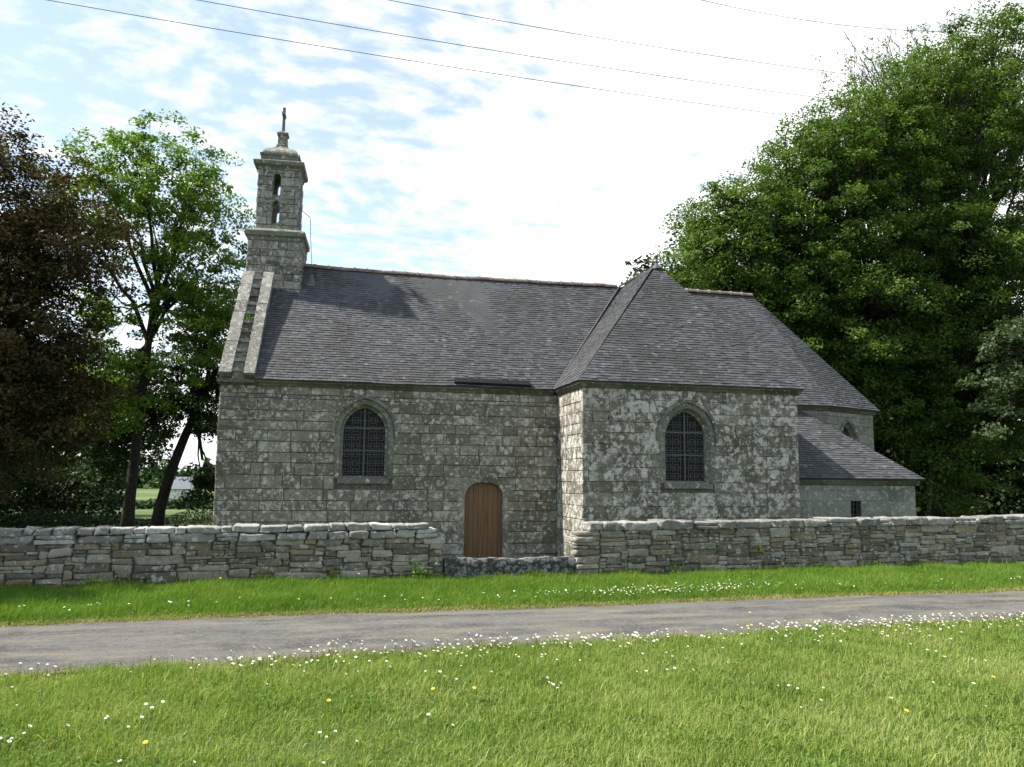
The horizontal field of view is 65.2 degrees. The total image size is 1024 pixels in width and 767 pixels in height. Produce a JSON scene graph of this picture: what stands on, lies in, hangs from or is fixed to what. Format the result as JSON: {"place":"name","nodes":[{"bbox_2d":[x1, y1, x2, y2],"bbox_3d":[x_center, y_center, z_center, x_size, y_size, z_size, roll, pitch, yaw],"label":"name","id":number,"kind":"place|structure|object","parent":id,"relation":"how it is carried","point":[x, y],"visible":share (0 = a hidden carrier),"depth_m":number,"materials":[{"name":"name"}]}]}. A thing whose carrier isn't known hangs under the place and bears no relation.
{"place":"outdoors","nodes":[
{"label":"outdoors","id":0,"kind":"place"},
{"bbox_2d":[48,0,811,118],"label":"overhead cable","id":1,"kind":"object","parent":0,"point":[410,60],"visible":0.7,"depth_m":31.52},
{"bbox_2d":[0,591,1023,675],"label":"lane","id":2,"kind":"structure","parent":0,"point":[62,645],"depth_m":8.82,"materials":[{"name":"grey asphalt"}]},
{"bbox_2d":[0,471,1023,766],"bbox_3d":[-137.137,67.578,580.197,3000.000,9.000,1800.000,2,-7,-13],"label":"ground","id":3,"kind":"structure","parent":0,"point":[144,495],"depth_m":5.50,"materials":[{"name":"green plant"}]},
{"bbox_2d":[9,366,80,509],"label":"churchyard tree","id":4,"kind":"object","parent":3,"relation":"on","point":[45,460],"visible":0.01,"depth_m":43.53,"materials":[{"name":"green plant"}]},
{"bbox_2d":[0,316,99,495],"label":"churchyard tree","id":5,"kind":"object","parent":3,"relation":"on","point":[28,456],"visible":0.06,"depth_m":29.49,"materials":[{"name":"green plant"}]},
{"bbox_2d":[0,465,126,524],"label":"undergrowth","id":6,"kind":"object","parent":3,"relation":"on","point":[108,505],"visible":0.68,"depth_m":33.86,"materials":[{"name":"green plant"}]},
{"bbox_2d":[0,102,149,504],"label":"copper tree","id":7,"kind":"object","parent":3,"relation":"on","point":[28,234],"visible":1,"depth_m":22.15,"materials":[{"name":"brown plant"}]},
{"bbox_2d":[77,562,103,586],"bbox_3d":[-6.106,2.819,11.597,0.349,0.427,0.313,5,-8,-33],"label":"wall weed","id":8,"kind":"object","parent":3,"relation":"on","point":[95,578],"depth_m":11.60,"materials":[{"name":"green plant"}]},
{"bbox_2d":[0,508,212,527],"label":"shaded hedge","id":9,"kind":"object","parent":3,"relation":"on","point":[107,519],"visible":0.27,"depth_m":30.10,"materials":[{"name":"green plant"}]},
{"bbox_2d":[30,319,183,519],"bbox_3d":[-19.386,1.740,37.372,7.877,10.052,6.800,2,-7,-13],"label":"churchyard tree","id":10,"kind":"object","parent":3,"relation":"on","point":[148,448],"visible":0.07,"depth_m":37.35,"materials":[{"name":"green plant"}]},
{"bbox_2d":[9,492,213,508],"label":"hedge","id":11,"kind":"object","parent":3,"relation":"on","point":[147,504],"visible":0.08,"depth_m":64.75,"materials":[{"name":"green plant"}]},
{"bbox_2d":[35,108,255,526],"bbox_3d":[-12.382,-1.819,26.637,7.868,14.400,5.439,2,-7,-13],"label":"green tree","id":12,"kind":"object","parent":3,"relation":"on","point":[181,238],"visible":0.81,"depth_m":26.42,"materials":[{"name":"green plant"}]},
{"bbox_2d":[51,275,239,526],"bbox_3d":[-12.508,0.872,28.524,7.673,9.586,4.305,2,-7,-13],"label":"oak tree","id":13,"kind":"object","parent":3,"relation":"on","point":[193,403],"visible":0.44,"depth_m":28.19,"materials":[{"name":"green plant"}]},
{"bbox_2d":[169,477,194,498],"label":"house","id":14,"kind":"structure","parent":3,"relation":"on","point":[178,486],"depth_m":104.37,"materials":[{"name":"white paint"}]},
{"bbox_2d":[0,522,444,588],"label":"boundary wall","id":15,"kind":"structure","parent":3,"relation":"on","point":[54,556],"depth_m":12.22,"materials":[{"name":"stone"}]},
{"bbox_2d":[323,566,338,579],"bbox_3d":[-2.834,3.027,12.523,0.271,0.336,0.294,2,-7,-13],"label":"wall weed","id":16,"kind":"object","parent":3,"relation":"on","point":[330,574],"depth_m":12.55,"materials":[{"name":"green plant"}]},
{"bbox_2d":[408,555,437,579],"bbox_3d":[-1.435,3.009,12.921,0.524,0.519,0.458,2,-7,-13],"label":"wall weed","id":17,"kind":"object","parent":3,"relation":"on","point":[417,572],"depth_m":12.87,"materials":[{"name":"green plant"}]},
{"bbox_2d":[443,555,574,578],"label":"wall","id":18,"kind":"structure","parent":3,"relation":"on","point":[464,566],"depth_m":13.37,"materials":[{"name":"grey stone"}]},
{"bbox_2d":[1,457,1018,490],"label":"distant wood","id":19,"kind":"object","parent":3,"relation":"on","point":[150,479],"visible":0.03,"depth_m":220.65,"materials":[{"name":"green plant"}]},
{"bbox_2d":[0,554,1023,626],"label":"verge grass","id":20,"kind":"structure","parent":3,"relation":"on","point":[155,598],"depth_m":11.57,"materials":[{"name":"green plant"}]},
{"bbox_2d":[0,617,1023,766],"bbox_3d":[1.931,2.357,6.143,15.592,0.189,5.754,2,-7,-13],"label":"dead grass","id":21,"kind":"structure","parent":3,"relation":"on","point":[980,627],"depth_m":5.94,"materials":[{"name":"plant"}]},
{"bbox_2d":[0,586,1023,678],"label":"dry grass","id":22,"kind":"structure","parent":3,"relation":"on","point":[414,610],"depth_m":9.85,"materials":[{"name":"plant"}]},
{"bbox_2d":[0,617,1023,766],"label":"clover","id":23,"kind":"object","parent":3,"relation":"on","point":[680,728],"visible":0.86,"depth_m":5.83,"materials":[{"name":"green plant"}]},
{"bbox_2d":[18,578,1023,649],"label":"daisies","id":24,"kind":"object","parent":3,"relation":"on","point":[885,623],"visible":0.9,"depth_m":9.03,"materials":[{"name":"white plant"}]},
{"bbox_2d":[212,107,924,560],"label":"chapel","id":25,"kind":"structure","parent":3,"relation":"on","point":[476,417],"depth_m":20.18,"materials":[{"name":"stone"}]},
{"bbox_2d":[331,396,397,483],"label":"window","id":26,"kind":"structure","parent":25,"relation":"in","point":[364,437],"depth_m":19.79,"materials":[{"name":"grey glass"}]},
{"bbox_2d":[457,475,508,557],"bbox_3d":[-0.731,3.439,20.213,1.340,2.220,0.235,2,-7,-13],"label":"door","id":27,"kind":"structure","parent":25,"relation":"in","point":[483,532],"depth_m":20.22,"materials":[{"name":"brown wood"}]},
{"bbox_2d":[656,400,718,488],"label":"window","id":28,"kind":"structure","parent":25,"relation":"in","point":[684,432],"depth_m":19.48,"materials":[{"name":"grey glass"}]},
{"bbox_2d":[839,418,859,442],"bbox_3d":[9.693,1.828,23.255,1.130,1.665,0.246,6,-9,-36],"label":"window","id":29,"kind":"structure","parent":25,"relation":"in","point":[848,428],"depth_m":23.42,"materials":[{"name":"grey glass"}]},
{"bbox_2d":[851,501,857,516],"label":"window","id":30,"kind":"structure","parent":25,"relation":"in","point":[854,509],"depth_m":20.84,"materials":[{"name":"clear glass"}]},
{"bbox_2d":[620,226,706,287],"bbox_3d":[8.164,-0.179,36.018,9.247,13.990,6.618,2,-7,-13],"label":"woodland tree","id":31,"kind":"object","parent":3,"relation":"on","point":[645,267],"visible":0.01,"depth_m":36.16,"materials":[{"name":"green plant"}]},
{"bbox_2d":[668,560,685,573],"bbox_3d":[2.891,3.293,14.088,0.334,0.385,0.303,-2,-7,17],"label":"wall weed","id":32,"kind":"object","parent":3,"relation":"on","point":[674,570],"depth_m":14.10,"materials":[{"name":"green plant"}]},
{"bbox_2d":[739,276,840,353],"bbox_3d":[12.732,0.532,37.771,8.229,13.115,6.425,0,-7,7],"label":"woodland tree","id":33,"kind":"object","parent":3,"relation":"on","point":[829,330],"depth_m":37.32,"materials":[{"name":"green plant"}]},
{"bbox_2d":[566,514,1023,575],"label":"boundary wall","id":34,"kind":"structure","parent":3,"relation":"on","point":[658,545],"depth_m":15.03,"materials":[{"name":"stone"}]},
{"bbox_2d":[754,537,769,554],"bbox_3d":[4.517,2.980,14.722,0.349,0.334,0.274,3,-7,-19],"label":"wall fern","id":35,"kind":"object","parent":34,"relation":"attached to","point":[758,548],"depth_m":14.70,"materials":[{"name":"green plant"}]},
{"bbox_2d":[625,76,987,441],"bbox_3d":[11.388,-3.004,30.329,13.197,18.135,8.190,2,-7,-13],"label":"beech tree","id":36,"kind":"object","parent":3,"relation":"on","point":[822,269],"visible":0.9,"depth_m":29.35,"materials":[{"name":"green plant"}]},
{"bbox_2d":[819,262,929,514],"bbox_3d":[16.911,0.522,37.754,7.396,13.219,7.426,-4,-8,35],"label":"woodland tree","id":37,"kind":"object","parent":3,"relation":"on","point":[878,447],"visible":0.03,"depth_m":35.97,"materials":[{"name":"green plant"}]},
{"bbox_2d":[865,554,884,566],"bbox_3d":[6.984,3.466,15.378,0.354,0.372,0.352,6,-9,-38],"label":"wall weed","id":38,"kind":"object","parent":3,"relation":"on","point":[875,562],"depth_m":15.39,"materials":[{"name":"green plant"}]},
{"bbox_2d":[809,9,1023,514],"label":"ash tree","id":39,"kind":"object","parent":3,"relation":"on","point":[866,67],"visible":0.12,"depth_m":43.90,"materials":[{"name":"green plant"}]},
{"bbox_2d":[839,0,1023,516],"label":"beech tree","id":40,"kind":"object","parent":3,"relation":"on","point":[985,261],"visible":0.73,"depth_m":30.74,"materials":[{"name":"green plant"}]},
{"bbox_2d":[877,285,1023,514],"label":"woodland tree","id":41,"kind":"object","parent":3,"relation":"on","point":[1015,463],"visible":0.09,"depth_m":35.95,"materials":[{"name":"green plant"}]},
{"bbox_2d":[915,486,1023,516],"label":"undergrowth","id":42,"kind":"object","parent":3,"relation":"on","point":[1000,499],"visible":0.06,"depth_m":34.62,"materials":[{"name":"green plant"}]},
{"bbox_2d":[955,304,1023,439],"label":"chestnut tree","id":43,"kind":"object","parent":3,"relation":"on","point":[1013,372],"visible":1,"depth_m":26.11,"materials":[{"name":"green plant"}]},
{"bbox_2d":[0,0,1023,473],"label":"sky","id":44,"kind":"structure","parent":0,"point":[411,166],"materials":[{"name":"white"}]},
{"bbox_2d":[198,0,865,103],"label":"overhead cable","id":45,"kind":"object","parent":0,"point":[502,51],"visible":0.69,"depth_m":32.51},
{"bbox_2d":[389,0,1021,93],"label":"overhead cable","id":46,"kind":"object","parent":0,"point":[632,43],"visible":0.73,"depth_m":33.90,"materials":[{"name":"black rubber"}]},
{"bbox_2d":[702,0,967,31],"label":"overhead cable","id":47,"kind":"object","parent":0,"point":[822,22],"visible":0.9,"depth_m":36.29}
]}

